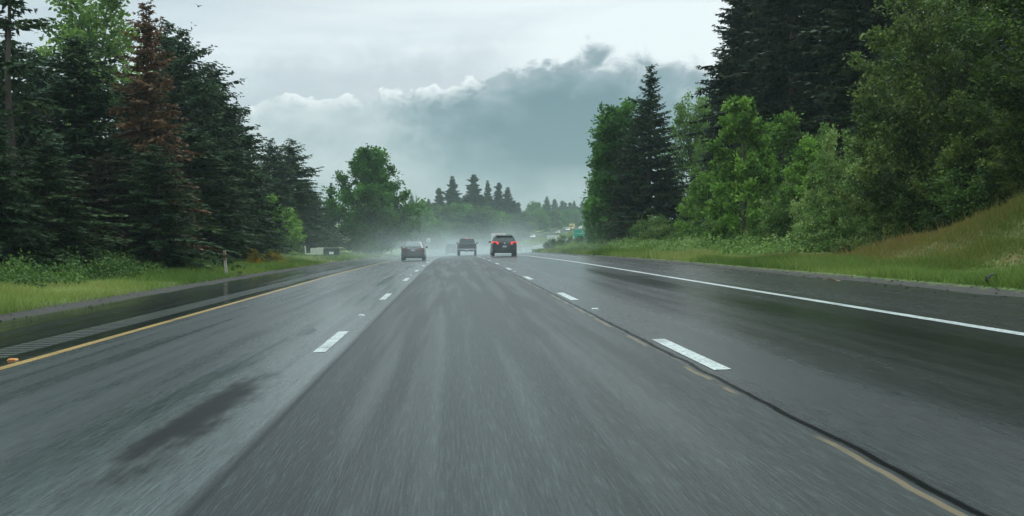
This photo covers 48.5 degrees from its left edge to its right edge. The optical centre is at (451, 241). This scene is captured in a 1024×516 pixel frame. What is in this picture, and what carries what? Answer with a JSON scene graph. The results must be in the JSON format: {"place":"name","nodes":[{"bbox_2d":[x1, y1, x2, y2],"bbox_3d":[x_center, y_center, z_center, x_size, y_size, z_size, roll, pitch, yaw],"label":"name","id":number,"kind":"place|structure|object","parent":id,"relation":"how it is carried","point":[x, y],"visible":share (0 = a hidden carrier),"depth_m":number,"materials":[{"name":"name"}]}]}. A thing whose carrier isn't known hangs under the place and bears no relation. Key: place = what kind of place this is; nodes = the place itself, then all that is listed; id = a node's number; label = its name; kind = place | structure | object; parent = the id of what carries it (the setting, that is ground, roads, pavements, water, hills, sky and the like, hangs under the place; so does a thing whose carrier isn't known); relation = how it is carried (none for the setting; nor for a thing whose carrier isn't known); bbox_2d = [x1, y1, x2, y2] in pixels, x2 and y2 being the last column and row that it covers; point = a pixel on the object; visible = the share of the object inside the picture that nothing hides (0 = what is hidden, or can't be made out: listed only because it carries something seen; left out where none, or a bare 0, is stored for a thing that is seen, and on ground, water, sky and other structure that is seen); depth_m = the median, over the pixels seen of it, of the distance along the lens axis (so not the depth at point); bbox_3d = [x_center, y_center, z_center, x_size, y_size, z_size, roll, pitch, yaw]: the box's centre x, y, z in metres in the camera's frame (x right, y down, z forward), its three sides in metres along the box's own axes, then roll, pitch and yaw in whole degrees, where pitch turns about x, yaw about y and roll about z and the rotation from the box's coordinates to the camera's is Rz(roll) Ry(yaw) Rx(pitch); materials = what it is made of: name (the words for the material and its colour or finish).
{"place":"outdoors","nodes":[
{"label":"outdoors","id":0,"kind":"place"},
{"bbox_2d":[0,0,937,223],"label":"sky","id":1,"kind":"structure","parent":0,"point":[509,93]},
{"bbox_2d":[427,226,584,249],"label":"oncoming road","id":2,"kind":"structure","parent":0,"point":[485,243],"depth_m":453.29,"materials":[{"name":"grey asphalt"}]},
{"bbox_2d":[0,236,1023,515],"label":"road","id":3,"kind":"structure","parent":0,"point":[484,384],"depth_m":8.66,"materials":[{"name":"grey asphalt"}]},
{"bbox_2d":[401,242,427,260],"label":"sedan car","id":4,"kind":"object","parent":3,"relation":"on","point":[413,249],"visible":1,"depth_m":86.04,"materials":[{"name":"paint"}]},
{"bbox_2d":[456,238,477,255],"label":"pickup truck","id":5,"kind":"object","parent":3,"relation":"on","point":[466,244],"visible":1,"depth_m":115.04,"materials":[{"name":"paint"}]},
{"bbox_2d":[489,235,516,255],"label":"minivan car","id":6,"kind":"object","parent":3,"relation":"on","point":[503,244],"visible":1,"depth_m":90.05,"materials":[{"name":"paint"}]},
{"bbox_2d":[0,214,1023,320],"bbox_3d":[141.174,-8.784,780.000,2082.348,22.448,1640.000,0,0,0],"label":"ground","id":7,"kind":"structure","parent":0,"point":[991,290],"depth_m":26.96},
{"bbox_2d":[0,104,59,274],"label":"fir tree","id":8,"kind":"object","parent":7,"relation":"on","point":[8,230],"visible":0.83,"depth_m":35.84,"materials":[{"name":"green plant"}]},
{"bbox_2d":[0,4,78,249],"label":"fir tree","id":9,"kind":"object","parent":7,"relation":"on","point":[2,59],"visible":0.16,"depth_m":46.00,"materials":[{"name":"green plant"}]},
{"bbox_2d":[0,0,79,254],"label":"fir tree","id":10,"kind":"object","parent":7,"relation":"on","point":[14,68],"visible":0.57,"depth_m":42.00,"materials":[{"name":"green plant"}]},
{"bbox_2d":[0,99,91,252],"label":"fir tree","id":11,"kind":"object","parent":7,"relation":"on","point":[32,111],"visible":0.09,"depth_m":45.96,"materials":[{"name":"green plant"}]},
{"bbox_2d":[3,47,112,178],"bbox_3d":[-22.693,-4.494,62.173,12.799,12.440,11.180,0,0,-29],"label":"fir tree","id":12,"kind":"object","parent":7,"relation":"on","point":[27,80],"visible":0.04,"depth_m":61.66,"materials":[{"name":"green plant"}]},
{"bbox_2d":[0,137,133,275],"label":"fir tree","id":13,"kind":"object","parent":7,"relation":"on","point":[68,237],"visible":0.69,"depth_m":37.63,"materials":[{"name":"green plant"}]},
{"bbox_2d":[31,0,156,177],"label":"cottonwood tree","id":14,"kind":"object","parent":7,"relation":"on","point":[86,18],"visible":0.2,"depth_m":82.81,"materials":[{"name":"green plant"}]},
{"bbox_2d":[12,35,190,225],"bbox_3d":[-16.426,-3.554,49.969,8.258,11.090,9.374,0,0,44],"label":"fir tree","id":15,"kind":"object","parent":7,"relation":"on","point":[81,130],"visible":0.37,"depth_m":48.86,"materials":[{"name":"green plant"}]},
{"bbox_2d":[0,241,238,288],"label":"undergrowth","id":16,"kind":"object","parent":7,"relation":"on","point":[104,266],"visible":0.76,"depth_m":34.81,"materials":[{"name":"green plant"}]},
{"bbox_2d":[58,154,203,270],"bbox_3d":[-13.690,-1.065,45.755,6.675,5.082,7.105,0,0,-37],"label":"fir tree","id":17,"kind":"object","parent":7,"relation":"on","point":[102,178],"visible":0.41,"depth_m":45.47,"materials":[{"name":"green plant"}]},
{"bbox_2d":[62,139,205,268],"bbox_3d":[-13.584,-1.131,46.880,7.514,6.349,8.001,0,0,28],"label":"fir tree","id":18,"kind":"object","parent":7,"relation":"on","point":[123,152],"visible":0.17,"depth_m":46.82,"materials":[{"name":"green plant"}]},
{"bbox_2d":[95,0,218,253],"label":"fir tree","id":19,"kind":"object","parent":7,"relation":"on","point":[150,86],"visible":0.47,"depth_m":49.94,"materials":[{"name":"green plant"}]},
{"bbox_2d":[101,78,225,222],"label":"fir tree","id":20,"kind":"object","parent":7,"relation":"on","point":[122,105],"visible":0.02,"depth_m":71.38,"materials":[{"name":"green plant"}]},
{"bbox_2d":[91,143,245,274],"bbox_3d":[-11.643,-1.133,45.095,6.664,5.656,5.821,0,0,8],"label":"fir tree","id":21,"kind":"object","parent":7,"relation":"on","point":[165,209],"visible":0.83,"depth_m":44.68,"materials":[{"name":"green plant"}]},
{"bbox_2d":[122,19,250,246],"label":"fir tree","id":22,"kind":"object","parent":7,"relation":"on","point":[167,24],"visible":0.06,"depth_m":76.02,"materials":[{"name":"green plant"}]},
{"bbox_2d":[117,22,261,259],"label":"fir tree","id":23,"kind":"object","parent":7,"relation":"on","point":[193,93],"visible":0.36,"depth_m":65.91,"materials":[{"name":"green plant"}]},
{"bbox_2d":[0,251,396,314],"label":"grass","id":24,"kind":"structure","parent":7,"relation":"on","point":[12,297],"depth_m":33.54,"materials":[{"name":"green plant"}]},
{"bbox_2d":[178,145,267,256],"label":"fir tree","id":25,"kind":"object","parent":7,"relation":"on","point":[264,239],"visible":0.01,"depth_m":70.22,"materials":[{"name":"green plant"}]},
{"bbox_2d":[161,123,289,262],"bbox_3d":[-14.280,-2.366,61.929,10.208,8.266,11.686,0,0,-30],"label":"fir tree","id":26,"kind":"object","parent":7,"relation":"on","point":[201,166],"visible":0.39,"depth_m":61.33,"materials":[{"name":"green plant"}]},
{"bbox_2d":[185,61,291,258],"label":"fir tree","id":27,"kind":"object","parent":7,"relation":"on","point":[244,170],"visible":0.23,"depth_m":71.35,"materials":[{"name":"green plant"}]},
{"bbox_2d":[216,92,280,257],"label":"fir tree","id":28,"kind":"object","parent":7,"relation":"on","point":[252,209],"visible":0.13,"depth_m":77.12,"materials":[{"name":"green plant"}]},
{"bbox_2d":[244,248,260,263],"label":"broom bush","id":29,"kind":"object","parent":7,"relation":"on","point":[252,258],"visible":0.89,"depth_m":59.88,"materials":[{"name":"brown plant"}]},
{"bbox_2d":[236,126,292,255],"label":"fir tree","id":30,"kind":"object","parent":7,"relation":"on","point":[272,206],"visible":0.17,"depth_m":82.15,"materials":[{"name":"green plant"}]},
{"bbox_2d":[247,192,295,254],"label":"fir tree","id":31,"kind":"object","parent":7,"relation":"on","point":[283,239],"visible":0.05,"depth_m":83.75,"materials":[{"name":"green plant"}]},
{"bbox_2d":[261,250,288,262],"bbox_3d":[-10.008,0.906,63.975,1.744,0.924,1.895,0,0,14],"label":"broom bush","id":32,"kind":"object","parent":7,"relation":"on","point":[271,255],"visible":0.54,"depth_m":63.87,"materials":[{"name":"brown plant"}]},
{"bbox_2d":[264,192,291,254],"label":"birch tree","id":33,"kind":"object","parent":7,"relation":"on","point":[273,198],"visible":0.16,"depth_m":97.51,"materials":[{"name":"green plant"}]},
{"bbox_2d":[251,138,309,252],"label":"fir tree","id":34,"kind":"object","parent":7,"relation":"on","point":[275,172],"visible":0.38,"depth_m":117.49,"materials":[{"name":"green plant"}]},
{"bbox_2d":[278,207,307,253],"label":"birch tree","id":35,"kind":"object","parent":7,"relation":"on","point":[295,237],"visible":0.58,"depth_m":111.39,"materials":[{"name":"green plant"}]},
{"bbox_2d":[259,148,331,251],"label":"fir tree","id":36,"kind":"object","parent":7,"relation":"on","point":[297,210],"visible":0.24,"depth_m":127.65,"materials":[{"name":"green plant"}]},
{"bbox_2d":[264,138,351,251],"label":"fir tree","id":37,"kind":"object","parent":7,"relation":"on","point":[293,154],"visible":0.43,"depth_m":129.45,"materials":[{"name":"green plant"}]},
{"bbox_2d":[295,178,342,250],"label":"fir tree","id":38,"kind":"object","parent":7,"relation":"on","point":[318,216],"visible":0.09,"depth_m":137.93,"materials":[{"name":"green plant"}]},
{"bbox_2d":[310,247,339,254],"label":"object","id":39,"kind":"object","parent":7,"relation":"on","point":[327,251],"visible":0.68,"depth_m":111.98,"materials":[{"name":"metal"}]},
{"bbox_2d":[308,198,352,252],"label":"fir tree","id":40,"kind":"object","parent":7,"relation":"on","point":[326,210],"visible":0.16,"depth_m":145.96,"materials":[{"name":"green plant"}]},
{"bbox_2d":[319,143,430,254],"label":"maple tree","id":41,"kind":"object","parent":7,"relation":"on","point":[371,216],"visible":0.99,"depth_m":148.19,"materials":[{"name":"green plant"}]},
{"bbox_2d":[392,216,432,249],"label":"leafy tree","id":42,"kind":"object","parent":7,"relation":"on","point":[421,235],"visible":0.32,"depth_m":248.59,"materials":[{"name":"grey plant"}]},
{"bbox_2d":[402,205,441,236],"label":"leafy tree","id":43,"kind":"object","parent":7,"relation":"on","point":[426,215],"visible":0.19,"depth_m":328.43,"materials":[{"name":"green plant"}]},
{"bbox_2d":[422,219,454,246],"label":"leafy tree","id":44,"kind":"object","parent":7,"relation":"on","point":[436,229],"visible":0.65,"depth_m":297.67,"materials":[{"name":"green plant"}]},
{"bbox_2d":[430,188,448,212],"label":"fir tree","id":45,"kind":"object","parent":7,"relation":"on","point":[439,199],"visible":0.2,"depth_m":458.87,"materials":[{"name":"green plant"}]},
{"bbox_2d":[430,202,464,225],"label":"leafy tree","id":46,"kind":"object","parent":7,"relation":"on","point":[448,216],"visible":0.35,"depth_m":397.22,"materials":[{"name":"green plant"}]},
{"bbox_2d":[442,176,462,206],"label":"fir tree","id":47,"kind":"object","parent":7,"relation":"on","point":[451,194],"visible":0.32,"depth_m":458.78,"materials":[{"name":"green plant"}]},
{"bbox_2d":[338,229,583,251],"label":"grass","id":48,"kind":"structure","parent":7,"relation":"on","point":[541,240],"depth_m":392.20,"materials":[{"name":"green plant"}]},
{"bbox_2d":[449,200,472,231],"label":"leafy tree","id":49,"kind":"object","parent":7,"relation":"on","point":[462,208],"visible":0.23,"depth_m":407.02,"materials":[{"name":"green plant"}]},
{"bbox_2d":[443,222,480,243],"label":"leafy tree","id":50,"kind":"object","parent":7,"relation":"on","point":[459,230],"visible":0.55,"depth_m":347.42,"materials":[{"name":"green plant"}]},
{"bbox_2d":[459,174,491,211],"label":"fir tree","id":51,"kind":"object","parent":7,"relation":"on","point":[473,197],"visible":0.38,"depth_m":468.44,"materials":[{"name":"green plant"}]},
{"bbox_2d":[462,205,499,239],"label":"leafy tree","id":52,"kind":"object","parent":7,"relation":"on","point":[479,222],"visible":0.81,"depth_m":401.93,"materials":[{"name":"green plant"}]},
{"bbox_2d":[483,180,493,211],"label":"fir tree","id":53,"kind":"object","parent":7,"relation":"on","point":[488,191],"visible":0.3,"depth_m":479.35,"materials":[{"name":"green plant"}]},
{"bbox_2d":[490,182,511,214],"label":"fir tree","id":54,"kind":"object","parent":7,"relation":"on","point":[497,203],"visible":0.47,"depth_m":478.63,"materials":[{"name":"green plant"}]},
{"bbox_2d":[490,208,516,236],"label":"leafy tree","id":55,"kind":"object","parent":7,"relation":"on","point":[502,225],"visible":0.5,"depth_m":447.01,"materials":[{"name":"green plant"}]},
{"bbox_2d":[500,187,531,230],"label":"fir tree","id":56,"kind":"object","parent":7,"relation":"on","point":[511,204],"visible":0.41,"depth_m":478.76,"materials":[{"name":"green plant"}]},
{"bbox_2d":[507,212,528,235],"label":"leafy tree","id":57,"kind":"object","parent":7,"relation":"on","point":[518,226],"visible":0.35,"depth_m":468.11,"materials":[{"name":"green plant"}]},
{"bbox_2d":[513,202,534,233],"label":"fir tree","id":58,"kind":"object","parent":7,"relation":"on","point":[518,210],"visible":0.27,"depth_m":499.08,"materials":[{"name":"green plant"}]},
{"bbox_2d":[525,201,546,215],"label":"leafy tree","id":59,"kind":"object","parent":7,"relation":"on","point":[532,206],"visible":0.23,"depth_m":637.27,"materials":[{"name":"green plant"}]},
{"bbox_2d":[531,208,552,230],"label":"leafy tree","id":60,"kind":"object","parent":7,"relation":"on","point":[540,218],"visible":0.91,"depth_m":582.25,"materials":[{"name":"green plant"}]},
{"bbox_2d":[547,208,564,228],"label":"leafy tree","id":61,"kind":"object","parent":7,"relation":"on","point":[556,219],"visible":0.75,"depth_m":646.17,"materials":[{"name":"green plant"}]},
{"bbox_2d":[559,210,573,226],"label":"leafy tree","id":62,"kind":"object","parent":7,"relation":"on","point":[566,221],"visible":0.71,"depth_m":710.84,"materials":[{"name":"green plant"}]},
{"bbox_2d":[578,149,606,245],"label":"poplar tree","id":63,"kind":"object","parent":7,"relation":"on","point":[595,173],"visible":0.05,"depth_m":100.80,"materials":[{"name":"green plant"}]},
{"bbox_2d":[579,96,657,245],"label":"poplar tree","id":64,"kind":"object","parent":7,"relation":"on","point":[607,135],"visible":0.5,"depth_m":95.76,"materials":[{"name":"green plant"}]},
{"bbox_2d":[601,147,637,240],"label":"fir tree","id":65,"kind":"object","parent":7,"relation":"on","point":[624,159],"visible":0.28,"depth_m":91.95,"materials":[{"name":"green plant"}]},
{"bbox_2d":[596,63,690,243],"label":"spruce tree","id":66,"kind":"object","parent":7,"relation":"on","point":[647,121],"visible":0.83,"depth_m":89.39,"materials":[{"name":"green plant"}]},
{"bbox_2d":[618,213,681,243],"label":"shrub","id":67,"kind":"object","parent":7,"relation":"on","point":[652,231],"visible":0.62,"depth_m":83.45,"materials":[{"name":"green plant"}]},
{"bbox_2d":[652,167,694,235],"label":"fir tree","id":68,"kind":"object","parent":7,"relation":"on","point":[682,190],"visible":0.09,"depth_m":93.66,"materials":[{"name":"green plant"}]},
{"bbox_2d":[657,91,710,220],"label":"cottonwood tree","id":69,"kind":"object","parent":7,"relation":"on","point":[691,149],"visible":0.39,"depth_m":111.58,"materials":[{"name":"green plant"}]},
{"bbox_2d":[674,196,698,235],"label":"young maple","id":70,"kind":"object","parent":7,"relation":"on","point":[679,218],"visible":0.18,"depth_m":85.84,"materials":[{"name":"green plant"}]},
{"bbox_2d":[553,228,826,255],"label":"undergrowth","id":71,"kind":"object","parent":7,"relation":"on","point":[735,246],"visible":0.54,"depth_m":51.19,"materials":[{"name":"green plant"}]},
{"bbox_2d":[673,170,741,241],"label":"young maple","id":72,"kind":"object","parent":7,"relation":"on","point":[701,197],"visible":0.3,"depth_m":67.80,"materials":[{"name":"green plant"}]},
{"bbox_2d":[693,61,721,229],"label":"spruce tree","id":73,"kind":"object","parent":7,"relation":"on","point":[704,116],"visible":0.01,"depth_m":96.40,"materials":[{"name":"green plant"}]},
{"bbox_2d":[688,210,748,244],"bbox_3d":[14.790,-0.589,61.852,3.579,2.464,3.662,0,0,40],"label":"shrub","id":74,"kind":"object","parent":7,"relation":"on","point":[708,222],"visible":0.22,"depth_m":61.61,"materials":[{"name":"green plant"}]},
{"bbox_2d":[682,0,787,233],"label":"spruce tree","id":75,"kind":"object","parent":7,"relation":"on","point":[739,19],"visible":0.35,"depth_m":73.47,"materials":[{"name":"green plant"}]},
{"bbox_2d":[681,2,788,204],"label":"spruce tree","id":76,"kind":"object","parent":7,"relation":"on","point":[733,86],"visible":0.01,"depth_m":91.84,"materials":[{"name":"green plant"}]},
{"bbox_2d":[701,93,787,249],"bbox_3d":[14.240,-3.140,54.083,4.719,7.863,4.573,0,0,3],"label":"young maple","id":77,"kind":"object","parent":7,"relation":"on","point":[744,127],"visible":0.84,"depth_m":53.60,"materials":[{"name":"green plant"}]},
{"bbox_2d":[693,0,807,199],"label":"spruce tree","id":78,"kind":"object","parent":7,"relation":"on","point":[765,22],"visible":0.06,"depth_m":75.05,"materials":[{"name":"green plant"}]},
{"bbox_2d":[742,213,778,252],"bbox_3d":[14.770,-0.423,51.871,3.202,2.150,3.276,0,0,17],"label":"shrub","id":79,"kind":"object","parent":7,"relation":"on","point":[752,232],"visible":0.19,"depth_m":51.52,"materials":[{"name":"green plant"}]},
{"bbox_2d":[745,106,806,230],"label":"young maple","id":80,"kind":"object","parent":7,"relation":"on","point":[782,125],"visible":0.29,"depth_m":59.34,"materials":[{"name":"green plant"}]},
{"bbox_2d":[719,0,843,164],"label":"spruce tree","id":81,"kind":"object","parent":7,"relation":"on","point":[771,66],"visible":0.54,"depth_m":65.79,"materials":[{"name":"green plant"}]},
{"bbox_2d":[757,178,821,252],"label":"willow tree","id":82,"kind":"object","parent":7,"relation":"on","point":[776,223],"visible":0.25,"depth_m":49.52,"materials":[{"name":"plant"}]},
{"bbox_2d":[773,132,841,231],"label":"young maple","id":83,"kind":"object","parent":7,"relation":"on","point":[811,146],"visible":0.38,"depth_m":49.70,"materials":[{"name":"green plant"}]},
{"bbox_2d":[763,0,863,199],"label":"spruce tree","id":84,"kind":"object","parent":7,"relation":"on","point":[815,9],"visible":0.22,"depth_m":63.51,"materials":[{"name":"green plant"}]},
{"bbox_2d":[791,207,848,252],"bbox_3d":[14.720,-0.482,45.048,2.944,1.989,3.012,0,0,-35],"label":"shrub","id":85,"kind":"object","parent":7,"relation":"on","point":[815,224],"visible":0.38,"depth_m":44.72,"materials":[{"name":"green plant"}]},
{"bbox_2d":[787,122,864,251],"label":"willow tree","id":86,"kind":"object","parent":7,"relation":"on","point":[823,180],"visible":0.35,"depth_m":45.59,"materials":[{"name":"green plant"}]},
{"bbox_2d":[801,157,881,253],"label":"willow tree","id":87,"kind":"object","parent":7,"relation":"on","point":[831,218],"visible":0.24,"depth_m":40.90,"materials":[{"name":"green plant"}]},
{"bbox_2d":[826,228,860,253],"bbox_3d":[14.474,-0.019,41.074,1.893,1.146,1.937,0,0,12],"label":"shrub","id":88,"kind":"object","parent":7,"relation":"on","point":[836,244],"visible":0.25,"depth_m":40.84,"materials":[{"name":"green plant"}]},
{"bbox_2d":[773,0,924,194],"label":"spruce tree","id":89,"kind":"object","parent":7,"relation":"on","point":[861,17],"visible":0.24,"depth_m":55.86,"materials":[{"name":"green plant"}]},
{"bbox_2d":[835,210,876,249],"bbox_3d":[14.873,-0.465,39.905,2.309,2.051,2.363,0,0,42],"label":"shrub","id":90,"kind":"object","parent":7,"relation":"on","point":[859,220],"visible":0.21,"depth_m":39.78,"materials":[{"name":"green plant"}]},
{"bbox_2d":[828,50,904,170],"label":"spruce tree","id":91,"kind":"object","parent":7,"relation":"on","point":[854,105],"visible":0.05,"depth_m":50.11,"materials":[{"name":"green plant"}]},
{"bbox_2d":[749,184,1023,270],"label":"grass","id":92,"kind":"structure","parent":7,"relation":"on","point":[1011,209],"depth_m":26.77,"materials":[{"name":"green plant"}]},
{"bbox_2d":[848,172,924,250],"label":"willow tree","id":93,"kind":"object","parent":7,"relation":"on","point":[871,228],"visible":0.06,"depth_m":36.79,"materials":[{"name":"green plant"}]},
{"bbox_2d":[831,73,968,244],"bbox_3d":[15.082,-2.638,38.096,4.970,6.434,4.929,0,0,-20],"label":"alder tree","id":94,"kind":"object","parent":7,"relation":"on","point":[886,96],"visible":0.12,"depth_m":37.98,"materials":[{"name":"green plant"}]},
{"bbox_2d":[880,181,950,242],"bbox_3d":[14.056,-0.761,33.923,2.350,2.194,2.300,0,0,45],"label":"shrub","id":95,"kind":"object","parent":7,"relation":"on","point":[902,227],"visible":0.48,"depth_m":33.67,"materials":[{"name":"green plant"}]},
{"bbox_2d":[842,0,1020,237],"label":"alder tree","id":96,"kind":"object","parent":7,"relation":"on","point":[920,103],"visible":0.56,"depth_m":34.35,"materials":[{"name":"green plant"}]},
{"bbox_2d":[882,0,980,86],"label":"spruce tree","id":97,"kind":"object","parent":7,"relation":"on","point":[931,27],"depth_m":52.03,"materials":[{"name":"green plant"}]},
{"bbox_2d":[913,162,1004,229],"bbox_3d":[14.051,-1.205,31.079,2.344,2.015,2.395,0,0,-44],"label":"shrub","id":98,"kind":"object","parent":7,"relation":"on","point":[976,194],"visible":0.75,"depth_m":30.77,"materials":[{"name":"green plant"}]},
{"bbox_2d":[908,87,1023,227],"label":"alder tree","id":99,"kind":"object","parent":7,"relation":"on","point":[981,118],"visible":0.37,"depth_m":32.62,"materials":[{"name":"green plant"}]},
{"bbox_2d":[942,0,1023,132],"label":"alder tree","id":100,"kind":"object","parent":7,"relation":"on","point":[1014,99],"visible":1,"depth_m":27.00,"materials":[{"name":"green plant"}]},
{"bbox_2d":[944,0,1022,172],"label":"spruce tree","id":101,"kind":"object","parent":7,"relation":"on","point":[999,43],"visible":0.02,"depth_m":45.24,"materials":[{"name":"green plant"}]},
{"bbox_2d":[969,52,1023,197],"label":"alder tree","id":102,"kind":"object","parent":7,"relation":"on","point":[1017,150],"visible":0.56,"depth_m":30.16,"materials":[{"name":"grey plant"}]},
{"bbox_2d":[532,245,1023,289],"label":"grass","id":103,"kind":"structure","parent":0,"point":[1012,276],"depth_m":27.88,"materials":[{"name":"green plant"}]},
{"bbox_2d":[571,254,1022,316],"bbox_3d":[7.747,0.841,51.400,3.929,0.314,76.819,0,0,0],"label":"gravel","id":104,"kind":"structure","parent":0,"point":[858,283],"depth_m":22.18,"materials":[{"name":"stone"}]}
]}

